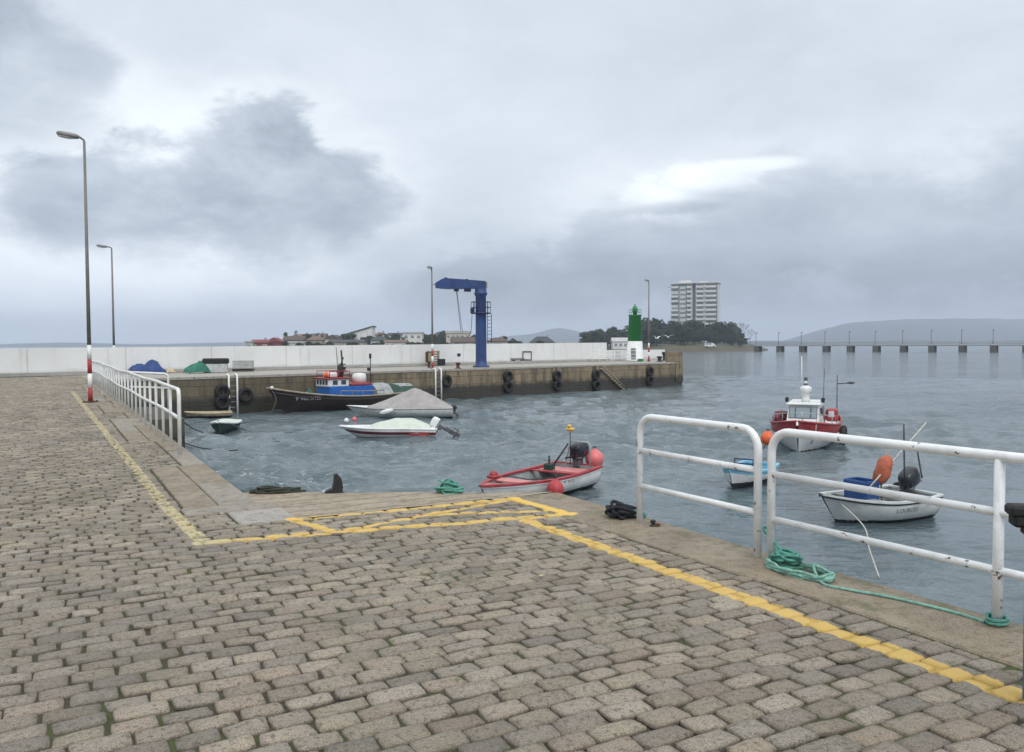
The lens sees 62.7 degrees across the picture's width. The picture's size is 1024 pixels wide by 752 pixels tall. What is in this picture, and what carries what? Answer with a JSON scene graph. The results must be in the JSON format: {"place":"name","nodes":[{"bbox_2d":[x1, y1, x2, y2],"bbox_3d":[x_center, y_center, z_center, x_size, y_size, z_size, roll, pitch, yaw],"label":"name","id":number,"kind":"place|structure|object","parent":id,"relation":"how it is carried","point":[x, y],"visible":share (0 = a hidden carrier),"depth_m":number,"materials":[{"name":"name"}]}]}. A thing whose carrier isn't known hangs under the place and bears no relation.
{"place":"outdoors","nodes":[
{"label":"outdoors","id":0,"kind":"place"},
{"bbox_2d":[0,342,244,347],"bbox_3d":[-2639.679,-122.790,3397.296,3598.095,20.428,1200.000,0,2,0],"label":"hills","id":1,"kind":"structure","parent":0,"point":[54,344],"depth_m":3102.59,"materials":[{"name":"grey"}]},
{"bbox_2d":[244,492,549,518],"bbox_3d":[-3.505,2.575,13.516,2.995,2.837,11.000,-1,2,-29],"label":"ramp surface","id":2,"kind":"object","parent":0,"point":[302,505],"visible":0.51,"depth_m":9.04,"materials":[{"name":"concrete"}]},
{"bbox_2d":[249,486,305,493],"bbox_3d":[-2.698,1.303,9.652,0.654,0.082,0.322,0,2,0],"label":"weed clump","id":3,"kind":"object","parent":2,"relation":"on","point":[270,490],"visible":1,"depth_m":9.57,"materials":[{"name":"plant"}]},
{"bbox_2d":[324,473,344,492],"bbox_3d":[-2.026,1.234,9.576,0.230,0.245,0.140,-1,2,-20],"label":"mooring stub","id":4,"kind":"object","parent":2,"relation":"on","point":[337,486],"visible":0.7,"depth_m":9.55,"materials":[{"name":"black metal"}]},
{"bbox_2d":[434,478,463,493],"bbox_3d":[-0.703,1.226,9.434,0.331,0.183,0.249,0,2,0],"label":"net heap","id":5,"kind":"object","parent":2,"relation":"on","point":[450,485],"visible":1,"depth_m":9.36,"materials":[{"name":"green fabric"}]},
{"bbox_2d":[0,376,1023,751],"bbox_3d":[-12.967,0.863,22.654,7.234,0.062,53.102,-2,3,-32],"label":"cobbled pavement","id":6,"kind":"structure","parent":0,"point":[868,684],"depth_m":4.69,"materials":[{"name":"stone"}]},
{"bbox_2d":[56,131,98,401],"bbox_3d":[-12.729,-3.164,24.605,0.925,7.875,0.384,-1,2,-8],"label":"street lamp","id":7,"kind":"object","parent":6,"relation":"on","point":[65,134],"visible":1,"depth_m":24.62,"materials":[{"name":"metal"}]},
{"bbox_2d":[133,407,184,447],"bbox_3d":[-9.169,2.905,21.605,0.880,3.940,4.499,-1,2,-29],"label":"landing stage","id":8,"kind":"object","parent":6,"relation":"attached to","point":[174,428],"visible":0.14,"depth_m":19.75,"materials":[{"name":"stone"}]},
{"bbox_2d":[130,371,168,408],"bbox_3d":[-9.232,0.412,21.425,0.932,1.095,0.060,-1,2,-29],"label":"railing","id":9,"kind":"object","parent":8,"relation":"on","point":[155,373],"visible":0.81,"depth_m":21.50,"materials":[{"name":"metal"}]},
{"bbox_2d":[1004,503,1023,699],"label":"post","id":10,"kind":"object","parent":6,"relation":"on","point":[1015,511],"visible":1,"depth_m":3.79,"materials":[{"name":"metal"}]},
{"bbox_2d":[0,343,1023,624],"bbox_3d":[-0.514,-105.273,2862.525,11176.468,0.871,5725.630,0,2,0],"label":"water","id":11,"kind":"structure","parent":0,"point":[972,397],"depth_m":30.41,"materials":[{"name":"liquid"}]},
{"bbox_2d":[184,411,232,418],"bbox_3d":[-15.832,2.035,43.774,2.356,0.455,1.120,-1,2,-14],"label":"rowing boat","id":12,"kind":"object","parent":11,"relation":"on","point":[208,414],"visible":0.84,"depth_m":43.46,"materials":[{"name":"brown wood"}]},
{"bbox_2d":[210,419,241,434],"bbox_3d":[-12.596,2.198,36.801,1.250,0.728,2.679,-1,2,-7],"label":"dinghy","id":13,"kind":"object","parent":11,"relation":"on","point":[221,426],"visible":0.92,"depth_m":36.07,"materials":[{"name":"plastic"}]},
{"bbox_2d":[266,348,420,413],"bbox_3d":[-9.811,0.370,49.061,9.674,4.122,2.800,-2,3,-43],"label":"fishing boat","id":14,"kind":"object","parent":11,"relation":"on","point":[337,391],"visible":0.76,"depth_m":47.97,"materials":[{"name":"paint"}]},
{"bbox_2d":[74,352,682,417],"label":"stone pier","id":15,"kind":"structure","parent":11,"relation":"in","point":[197,389],"depth_m":56.87,"materials":[{"name":"concrete"}]},
{"bbox_2d":[96,244,114,347],"bbox_3d":[-24.424,-4.039,50.698,1.033,7.750,0.377,-1,2,-7],"label":"street lamp","id":16,"kind":"object","parent":15,"relation":"on","point":[113,324],"visible":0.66,"depth_m":50.67,"materials":[{"name":"metal"}]},
{"bbox_2d":[128,359,165,371],"bbox_3d":[-21.985,-0.593,50.574,2.300,0.856,1.200,-2,3,-43],"label":"tarpaulin","id":17,"kind":"object","parent":15,"relation":"on","point":[152,365],"visible":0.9,"depth_m":50.28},
{"bbox_2d":[183,361,209,372],"bbox_3d":[-18.942,-0.555,50.494,1.350,0.751,1.000,-2,3,-43],"label":"net heap","id":18,"kind":"object","parent":15,"relation":"on","point":[199,366],"visible":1,"depth_m":50.25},
{"bbox_2d":[202,358,228,372],"bbox_3d":[-18.002,-0.641,51.063,1.500,0.870,0.900,-1,2,-14],"label":"crate stack","id":19,"kind":"object","parent":15,"relation":"on","point":[216,365],"visible":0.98,"depth_m":50.69,"materials":[{"name":"plastic"}]},
{"bbox_2d":[214,378,229,399],"bbox_3d":[-15.759,0.694,45.706,0.870,1.216,0.274,-2,3,-43],"label":"tyre fender","id":20,"kind":"object","parent":15,"relation":"hanging from","point":[219,387],"visible":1,"depth_m":45.61,"materials":[{"name":"black rubber"}]},
{"bbox_2d":[215,388,230,409],"bbox_3d":[-15.758,0.967,45.716,0.870,1.760,0.274,-2,3,-43],"label":"tyre fender","id":21,"kind":"object","parent":15,"relation":"hanging from","point":[225,406],"visible":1,"depth_m":45.63,"materials":[{"name":"black rubber"}]},
{"bbox_2d":[225,373,238,413],"bbox_3d":[-15.408,1.058,46.253,0.590,2.415,0.372,-2,3,-43],"label":"ladder","id":22,"kind":"object","parent":15,"relation":"attached to","point":[236,390],"visible":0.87,"depth_m":46.24,"materials":[{"name":"metal"}]},
{"bbox_2d":[232,360,254,370],"bbox_3d":[-16.996,-0.659,53.152,1.250,0.677,0.800,-1,2,-9],"label":"crate","id":23,"kind":"object","parent":15,"relation":"on","point":[239,365],"visible":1,"depth_m":52.79,"materials":[{"name":"white plastic"}]},
{"bbox_2d":[238,377,252,402],"bbox_3d":[-14.792,0.766,46.612,0.870,1.438,0.274,-2,3,-43],"label":"tyre fender","id":24,"kind":"object","parent":15,"relation":"hanging from","point":[240,393],"visible":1,"depth_m":46.54,"materials":[{"name":"black rubber"}]},
{"bbox_2d":[0,343,609,376],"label":"breakwater wall","id":25,"kind":"structure","parent":15,"relation":"on","point":[27,362],"depth_m":56.97,"materials":[{"name":"grey concrete"}]},
{"bbox_2d":[425,352,430,367],"bbox_3d":[-5.908,-1.160,59.773,0.420,1.125,0.311,-2,3,-43],"label":"control box","id":26,"kind":"object","parent":15,"relation":"on","point":[428,357],"visible":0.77,"depth_m":59.63,"materials":[{"name":"metal"}]},
{"bbox_2d":[427,266,434,367],"bbox_3d":[-5.584,-4.044,57.937,0.462,7.026,0.695,0,2,0],"label":"street lamp","id":27,"kind":"object","parent":15,"relation":"on","point":[432,347],"visible":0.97,"depth_m":58.08,"materials":[{"name":"metal"}]},
{"bbox_2d":[427,351,444,365],"bbox_3d":[-5.823,-1.358,64.508,1.470,1.150,0.435,-2,3,-43],"label":"pallet","id":28,"kind":"object","parent":15,"relation":"on","point":[439,361],"visible":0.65,"depth_m":64.57,"materials":[{"name":"brown wood"}]},
{"bbox_2d":[432,367,441,399],"bbox_3d":[-4.982,0.636,55.981,0.590,2.415,0.372,-2,3,-43],"label":"ladder","id":29,"kind":"object","parent":15,"relation":"attached to","point":[440,377],"visible":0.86,"depth_m":55.97,"materials":[{"name":"metal"}]},
{"bbox_2d":[442,370,451,386],"bbox_3d":[-4.390,0.196,56.313,0.870,1.140,0.274,-2,3,-43],"label":"tyre fender","id":30,"kind":"object","parent":15,"relation":"hanging from","point":[449,383],"visible":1,"depth_m":56.21,"materials":[{"name":"black rubber"}]},
{"bbox_2d":[433,277,491,366],"bbox_3d":[-3.621,-3.866,60.579,4.335,6.450,1.443,0,2,0],"label":"jib crane","id":31,"kind":"object","parent":15,"relation":"on","point":[480,293],"visible":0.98,"depth_m":60.21,"materials":[{"name":"blue paint"}]},
{"bbox_2d":[503,370,512,381],"bbox_3d":[-0.283,-0.037,60.142,0.870,1.008,0.274,-2,3,-43],"label":"tyre fender","id":32,"kind":"object","parent":15,"relation":"hanging from","point":[505,376],"visible":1,"depth_m":59.99,"materials":[{"name":"black rubber"}]},
{"bbox_2d":[503,374,512,392],"bbox_3d":[-0.282,0.340,60.157,0.870,1.758,0.274,-2,3,-43],"label":"tyre fender","id":33,"kind":"object","parent":15,"relation":"hanging from","point":[505,387],"visible":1,"depth_m":60.04,"materials":[{"name":"black rubber"}]},
{"bbox_2d":[510,351,531,360],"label":"winch frame","id":34,"kind":"object","parent":15,"relation":"on","point":[521,359],"visible":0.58,"depth_m":72.00,"materials":[{"name":"metal"}]},
{"bbox_2d":[552,368,561,380],"bbox_3d":[3.411,-0.130,63.592,0.870,1.120,0.274,-2,3,-43],"label":"tyre fender","id":35,"kind":"object","parent":15,"relation":"hanging from","point":[559,375],"visible":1,"depth_m":63.45,"materials":[{"name":"black rubber"}]},
{"bbox_2d":[553,367,561,390],"bbox_3d":[3.453,0.230,63.643,0.870,1.841,0.274,-2,3,-43],"label":"tyre fender","id":36,"kind":"object","parent":15,"relation":"hanging from","point":[559,387],"visible":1,"depth_m":63.52,"materials":[{"name":"black rubber"}]},
{"bbox_2d":[592,367,599,379],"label":"tyre fender","id":37,"kind":"object","parent":15,"relation":"hanging from","point":[593,374],"visible":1,"depth_m":66.48,"materials":[{"name":"black rubber"}]},
{"bbox_2d":[592,366,600,390],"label":"tyre fender","id":38,"kind":"object","parent":15,"relation":"hanging from","point":[594,385],"visible":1,"depth_m":66.58,"materials":[{"name":"black rubber"}]},
{"bbox_2d":[593,350,635,362],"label":"railing","id":39,"kind":"object","parent":15,"relation":"on","point":[614,358],"visible":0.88,"depth_m":73.81,"materials":[{"name":"metal"}]},
{"bbox_2d":[645,279,649,360],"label":"street lamp","id":40,"kind":"object","parent":15,"relation":"on","point":[646,280],"visible":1,"depth_m":76.59,"materials":[{"name":"metal"}]},
{"bbox_2d":[646,370,653,385],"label":"tyre fender","id":41,"kind":"object","parent":15,"relation":"hanging from","point":[651,382],"visible":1,"depth_m":71.24,"materials":[{"name":"black rubber"}]},
{"bbox_2d":[646,365,653,375],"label":"tyre fender","id":42,"kind":"object","parent":15,"relation":"hanging from","point":[651,369],"visible":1,"depth_m":71.20,"materials":[{"name":"black rubber"}]},
{"bbox_2d":[338,417,459,437],"bbox_3d":[-4.557,2.168,34.068,4.931,1.018,1.660,0,2,-1],"label":"speedboat","id":43,"kind":"object","parent":11,"relation":"on","point":[396,427],"visible":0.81,"depth_m":33.54,"materials":[{"name":"plastic"}]},
{"bbox_2d":[346,388,459,417],"bbox_3d":[-5.459,1.597,43.308,6.102,1.943,2.266,-1,2,-7],"label":"motorboat","id":44,"kind":"object","parent":11,"relation":"on","point":[414,402],"visible":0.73,"depth_m":42.71,"materials":[{"name":"grey metal"}]},
{"bbox_2d":[478,424,602,494],"bbox_3d":[0.658,2.410,20.956,1.680,2.178,4.644,1,3,36],"label":"rowing boat","id":45,"kind":"object","parent":11,"relation":"on","point":[577,473],"visible":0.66,"depth_m":21.52,"materials":[{"name":"red paint"}]},
{"bbox_2d":[505,475,563,493],"bbox_3d":[0.453,2.625,20.347,1.901,0.548,0.393,2,3,40],"label":"buoy","id":46,"kind":"object","parent":45,"relation":"hanging from","point":[555,484],"visible":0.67,"depth_m":19.75,"materials":[{"name":"red plastic"}]},
{"bbox_2d":[585,446,603,464],"bbox_3d":[2.220,2.257,22.605,0.499,0.752,0.492,0,2,0],"label":"buoy","id":47,"kind":"object","parent":45,"relation":"on","point":[597,457],"visible":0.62,"depth_m":22.43,"materials":[{"name":"red plastic"}]},
{"bbox_2d":[722,458,779,488],"bbox_3d":[6.226,2.597,22.352,1.210,0.847,2.545,1,3,35],"label":"dinghy","id":48,"kind":"object","parent":11,"relation":"on","point":[736,479],"visible":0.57,"depth_m":21.64,"materials":[{"name":"blue paint"}]},
{"bbox_2d":[770,356,854,451],"bbox_3d":[10.998,1.097,30.867,2.805,3.650,6.366,1,2,24],"label":"fishing boat","id":49,"kind":"object","parent":11,"relation":"on","point":[805,412],"visible":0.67,"depth_m":29.89,"materials":[{"name":"red paint"}]},
{"bbox_2d":[760,422,778,444],"bbox_3d":[8.811,1.957,28.507,0.452,0.671,1.637,1,3,30],"label":"buoy","id":50,"kind":"object","parent":49,"relation":"hanging from","point":[766,436],"visible":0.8,"depth_m":27.87,"materials":[{"name":"orange plastic"}]},
{"bbox_2d":[819,466,943,522],"bbox_3d":[7.901,2.760,18.048,3.368,1.486,1.610,-1,2,-24],"label":"rowing boat","id":51,"kind":"object","parent":11,"relation":"on","point":[888,510],"visible":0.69,"depth_m":17.40,"materials":[{"name":"white paint"}]},
{"bbox_2d":[826,491,879,577],"bbox_3d":[6.497,2.871,15.794,0.337,0.567,4.917,0,2,11],"label":"mooring rope","id":52,"kind":"object","parent":51,"relation":"attached to","point":[866,534],"visible":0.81,"depth_m":15.75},
{"bbox_2d":[843,477,879,499],"bbox_3d":[7.446,2.485,17.889,0.474,0.580,0.592,-2,3,-30],"label":"fish crate","id":53,"kind":"object","parent":51,"relation":"in","point":[859,481],"visible":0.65,"depth_m":17.73,"materials":[{"name":"blue plastic"}]},
{"bbox_2d":[872,449,895,499],"bbox_3d":[7.882,2.088,17.795,0.465,1.104,0.355,0,2,0],"label":"buoy","id":54,"kind":"object","parent":51,"relation":"in","point":[884,466],"visible":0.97,"depth_m":17.68,"materials":[{"name":"orange plastic"}]},
{"bbox_2d":[869,422,926,486],"bbox_3d":[8.232,1.690,17.929,1.884,1.313,0.033,-1,2,-29],"label":"boat hook","id":55,"kind":"object","parent":51,"relation":"in","point":[897,455],"visible":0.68,"depth_m":17.95,"materials":[{"name":"wood"}]},
{"bbox_2d":[903,424,904,477],"bbox_3d":[8.439,1.615,18.077,0.065,1.168,0.034,0,2,0],"label":"pole","id":56,"kind":"object","parent":51,"relation":"in","point":[904,450],"visible":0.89,"depth_m":18.07,"materials":[{"name":"metal"}]},
{"bbox_2d":[741,329,1023,351],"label":"bridge","id":57,"kind":"structure","parent":11,"relation":"on","point":[850,348],"depth_m":321.99,"materials":[{"name":"concrete"}]},
{"bbox_2d":[0,0,1023,343],"label":"sky","id":58,"kind":"structure","parent":0,"point":[256,169],"materials":[{"name":"grey"}]},
{"bbox_2d":[486,328,581,343],"bbox_3d":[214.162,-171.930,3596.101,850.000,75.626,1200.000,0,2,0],"label":"hills","id":59,"kind":"structure","parent":0,"point":[560,335],"depth_m":3417.32,"materials":[{"name":"grey"}]},
{"bbox_2d":[77,377,1023,670],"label":"quay edge","id":60,"kind":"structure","parent":0,"point":[195,475],"depth_m":6.77,"materials":[{"name":"stone"}]},
{"bbox_2d":[92,360,181,453],"bbox_3d":[-12.493,0.204,26.257,0.080,1.055,30.975,-1,2,-29],"label":"railing","id":61,"kind":"object","parent":60,"relation":"on","point":[101,372],"visible":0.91,"depth_m":18.19,"materials":[{"name":"metal"}]},
{"bbox_2d":[604,500,636,519],"bbox_3d":[1.044,1.260,7.932,0.336,0.175,0.244,0,2,0],"label":"rope heap","id":62,"kind":"object","parent":60,"relation":"on","point":[620,510],"visible":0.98,"depth_m":7.87,"materials":[{"name":"fabric"}]},
{"bbox_2d":[637,414,761,557],"bbox_3d":[1.532,0.876,7.080,0.062,1.036,1.499,-2,3,-30],"label":"railing","id":63,"kind":"object","parent":60,"relation":"on","point":[756,470],"visible":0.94,"depth_m":6.87,"materials":[{"name":"metal"}]},
{"bbox_2d":[762,526,803,568],"bbox_3d":[1.989,1.291,6.266,0.176,0.241,0.533,-1,2,-14],"label":"green rope","id":64,"kind":"object","parent":60,"relation":"on","point":[779,554],"visible":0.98,"depth_m":6.12,"materials":[{"name":"fabric"}]},
{"bbox_2d":[765,557,985,622],"bbox_3d":[2.328,1.392,5.574,0.266,0.076,1.594,-2,3,-33],"label":"green rope","id":65,"kind":"object","parent":60,"relation":"on","point":[827,576],"visible":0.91,"depth_m":5.77,"materials":[{"name":"fabric"}]},
{"bbox_2d":[767,428,1023,626],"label":"railing","id":66,"kind":"object","parent":60,"relation":"on","point":[996,568],"visible":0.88,"depth_m":5.27,"materials":[{"name":"metal"}]},
{"bbox_2d":[985,612,1009,625],"bbox_3d":[2.816,1.416,4.876,0.125,0.066,0.125,0,2,0],"label":"green rope","id":67,"kind":"object","parent":60,"relation":"on","point":[989,620],"visible":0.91,"depth_m":4.84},
{"bbox_2d":[579,331,593,339],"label":"pine tree","id":68,"kind":"object","parent":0,"point":[586,334],"visible":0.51,"depth_m":410.32,"materials":[{"name":"green plant"}]},
{"bbox_2d":[626,304,643,360],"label":"light tower","id":69,"kind":"structure","parent":0,"point":[635,334],"depth_m":77.28,"materials":[{"name":"green paint"}]},
{"bbox_2d":[631,348,635,359],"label":"door","id":70,"kind":"structure","parent":69,"relation":"in","point":[633,353],"depth_m":77.16,"materials":[{"name":"metal"}]},
{"bbox_2d":[607,350,664,360],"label":"parapet wall","id":71,"kind":"structure","parent":0,"point":[654,354],"depth_m":81.33,"materials":[{"name":"paint"}]},
{"bbox_2d":[607,341,767,351],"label":"island terrain","id":72,"kind":"structure","parent":0,"point":[666,346],"depth_m":386.01,"materials":[{"name":"grey"}]},
{"bbox_2d":[590,330,608,342],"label":"pine tree","id":73,"kind":"object","parent":72,"relation":"on","point":[599,337],"visible":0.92,"depth_m":390.26,"materials":[{"name":"green plant"}]},
{"bbox_2d":[605,326,619,333],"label":"pine tree","id":74,"kind":"object","parent":72,"relation":"on","point":[612,329],"visible":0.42,"depth_m":426.65,"materials":[{"name":"green plant"}]},
{"bbox_2d":[610,338,627,348],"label":"house","id":75,"kind":"structure","parent":72,"relation":"on","point":[619,343],"depth_m":382.79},
{"bbox_2d":[642,327,650,344],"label":"pine tree","id":76,"kind":"object","parent":72,"relation":"on","point":[644,334],"visible":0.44,"depth_m":388.37,"materials":[{"name":"green plant"}]},
{"bbox_2d":[646,317,664,328],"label":"pine tree","id":77,"kind":"object","parent":72,"relation":"on","point":[655,322],"visible":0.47,"depth_m":426.83,"materials":[{"name":"green plant"}]},
{"bbox_2d":[650,328,665,345],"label":"pine tree","id":78,"kind":"object","parent":72,"relation":"on","point":[656,332],"visible":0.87,"depth_m":391.28,"materials":[{"name":"green plant"}]},
{"bbox_2d":[656,323,669,330],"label":"pine tree","id":79,"kind":"object","parent":72,"relation":"on","point":[661,326],"visible":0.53,"depth_m":423.73,"materials":[{"name":"green plant"}]},
{"bbox_2d":[667,320,685,330],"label":"pine tree","id":80,"kind":"object","parent":72,"relation":"on","point":[676,325],"visible":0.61,"depth_m":426.82,"materials":[{"name":"green plant"}]},
{"bbox_2d":[673,326,692,345],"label":"pine tree","id":81,"kind":"object","parent":72,"relation":"on","point":[685,332],"visible":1,"depth_m":391.08,"materials":[{"name":"green plant"}]},
{"bbox_2d":[687,334,698,344],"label":"pine tree","id":82,"kind":"object","parent":72,"relation":"on","point":[693,337],"visible":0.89,"depth_m":397.61,"materials":[{"name":"green plant"}]},
{"bbox_2d":[694,331,704,343],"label":"pine tree","id":83,"kind":"object","parent":72,"relation":"on","point":[699,335],"visible":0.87,"depth_m":402.99,"materials":[{"name":"green plant"}]},
{"bbox_2d":[689,320,711,341],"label":"pine tree","id":84,"kind":"object","parent":72,"relation":"on","point":[698,325],"visible":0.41,"depth_m":424.61,"materials":[{"name":"green plant"}]},
{"bbox_2d":[701,330,712,342],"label":"pine tree","id":85,"kind":"object","parent":72,"relation":"on","point":[707,335],"visible":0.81,"depth_m":412.23,"materials":[{"name":"green plant"}]},
{"bbox_2d":[709,336,721,344],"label":"pine tree","id":86,"kind":"object","parent":72,"relation":"on","point":[715,340],"visible":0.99,"depth_m":399.05,"materials":[{"name":"green plant"}]},
{"bbox_2d":[706,322,726,333],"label":"pine tree","id":87,"kind":"object","parent":72,"relation":"on","point":[713,327],"visible":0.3,"depth_m":440.73,"materials":[{"name":"green plant"}]},
{"bbox_2d":[714,322,733,343],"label":"pine tree","id":88,"kind":"object","parent":72,"relation":"on","point":[720,327],"visible":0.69,"depth_m":424.17,"materials":[{"name":"green plant"}]},
{"bbox_2d":[725,333,737,343],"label":"pine tree","id":89,"kind":"object","parent":72,"relation":"on","point":[732,337],"visible":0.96,"depth_m":399.12,"materials":[{"name":"green plant"}]},
{"bbox_2d":[723,321,740,334],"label":"pine tree","id":90,"kind":"object","parent":72,"relation":"on","point":[731,326],"visible":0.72,"depth_m":422.93,"materials":[{"name":"green plant"}]},
{"bbox_2d":[734,339,747,346],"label":"pine tree","id":91,"kind":"object","parent":72,"relation":"on","point":[740,342],"visible":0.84,"depth_m":391.73,"materials":[{"name":"green plant"}]},
{"bbox_2d":[667,280,721,327],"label":"apartment tower","id":92,"kind":"structure","parent":0,"point":[697,301],"depth_m":448.90,"materials":[{"name":"concrete"}]},
{"bbox_2d":[711,340,1023,343],"bbox_3d":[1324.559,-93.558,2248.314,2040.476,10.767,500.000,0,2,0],"label":"hills","id":93,"kind":"structure","parent":0,"point":[885,341],"depth_m":2143.71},
{"bbox_2d":[783,318,1023,341],"bbox_3d":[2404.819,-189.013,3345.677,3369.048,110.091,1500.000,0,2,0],"label":"hills","id":94,"kind":"structure","parent":0,"point":[951,329],"depth_m":3001.52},
{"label":"shore terrain","id":95,"kind":"structure","parent":0,"visible":0},
{"bbox_2d":[251,338,272,345],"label":"house","id":96,"kind":"structure","parent":95,"relation":"on","point":[265,342],"depth_m":335.33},
{"bbox_2d":[271,337,283,345],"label":"house","id":97,"kind":"structure","parent":95,"relation":"on","point":[277,341],"depth_m":341.71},
{"bbox_2d":[282,334,306,344],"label":"house","id":98,"kind":"structure","parent":95,"relation":"on","point":[295,338],"depth_m":362.25,"materials":[{"name":"stone"}]},
{"bbox_2d":[288,341,306,345],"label":"house","id":99,"kind":"structure","parent":95,"relation":"on","point":[292,343],"depth_m":332.69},
{"bbox_2d":[306,334,325,343],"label":"house","id":100,"kind":"structure","parent":95,"relation":"on","point":[317,338],"depth_m":359.25,"materials":[{"name":"stone"}]},
{"bbox_2d":[324,335,341,342],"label":"house","id":101,"kind":"structure","parent":95,"relation":"on","point":[332,337],"depth_m":367.94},
{"bbox_2d":[327,338,367,344],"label":"house","id":102,"kind":"structure","parent":95,"relation":"on","point":[345,342],"depth_m":333.74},
{"bbox_2d":[346,326,376,339],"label":"house","id":103,"kind":"structure","parent":95,"relation":"on","point":[365,332],"depth_m":386.54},
{"bbox_2d":[370,335,388,343],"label":"house","id":104,"kind":"structure","parent":95,"relation":"on","point":[376,339],"depth_m":366.68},
{"bbox_2d":[383,338,408,344],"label":"house","id":105,"kind":"structure","parent":95,"relation":"on","point":[395,342],"depth_m":336.36,"materials":[{"name":"tile"}]},
{"bbox_2d":[402,332,423,342],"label":"house","id":106,"kind":"structure","parent":95,"relation":"on","point":[415,337],"depth_m":368.22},
{"bbox_2d":[445,331,470,343],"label":"house","id":107,"kind":"structure","parent":95,"relation":"on","point":[449,334],"depth_m":367.47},
{"bbox_2d":[450,335,474,343],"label":"house","id":108,"kind":"structure","parent":95,"relation":"on","point":[463,340],"depth_m":338.84,"materials":[{"name":"stone"}]},
{"bbox_2d":[488,336,507,343],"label":"house","id":109,"kind":"structure","parent":95,"relation":"on","point":[500,340],"depth_m":346.41,"materials":[{"name":"stone"}]},
{"bbox_2d":[529,335,555,342],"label":"house","id":110,"kind":"structure","parent":95,"relation":"on","point":[546,339],"depth_m":349.41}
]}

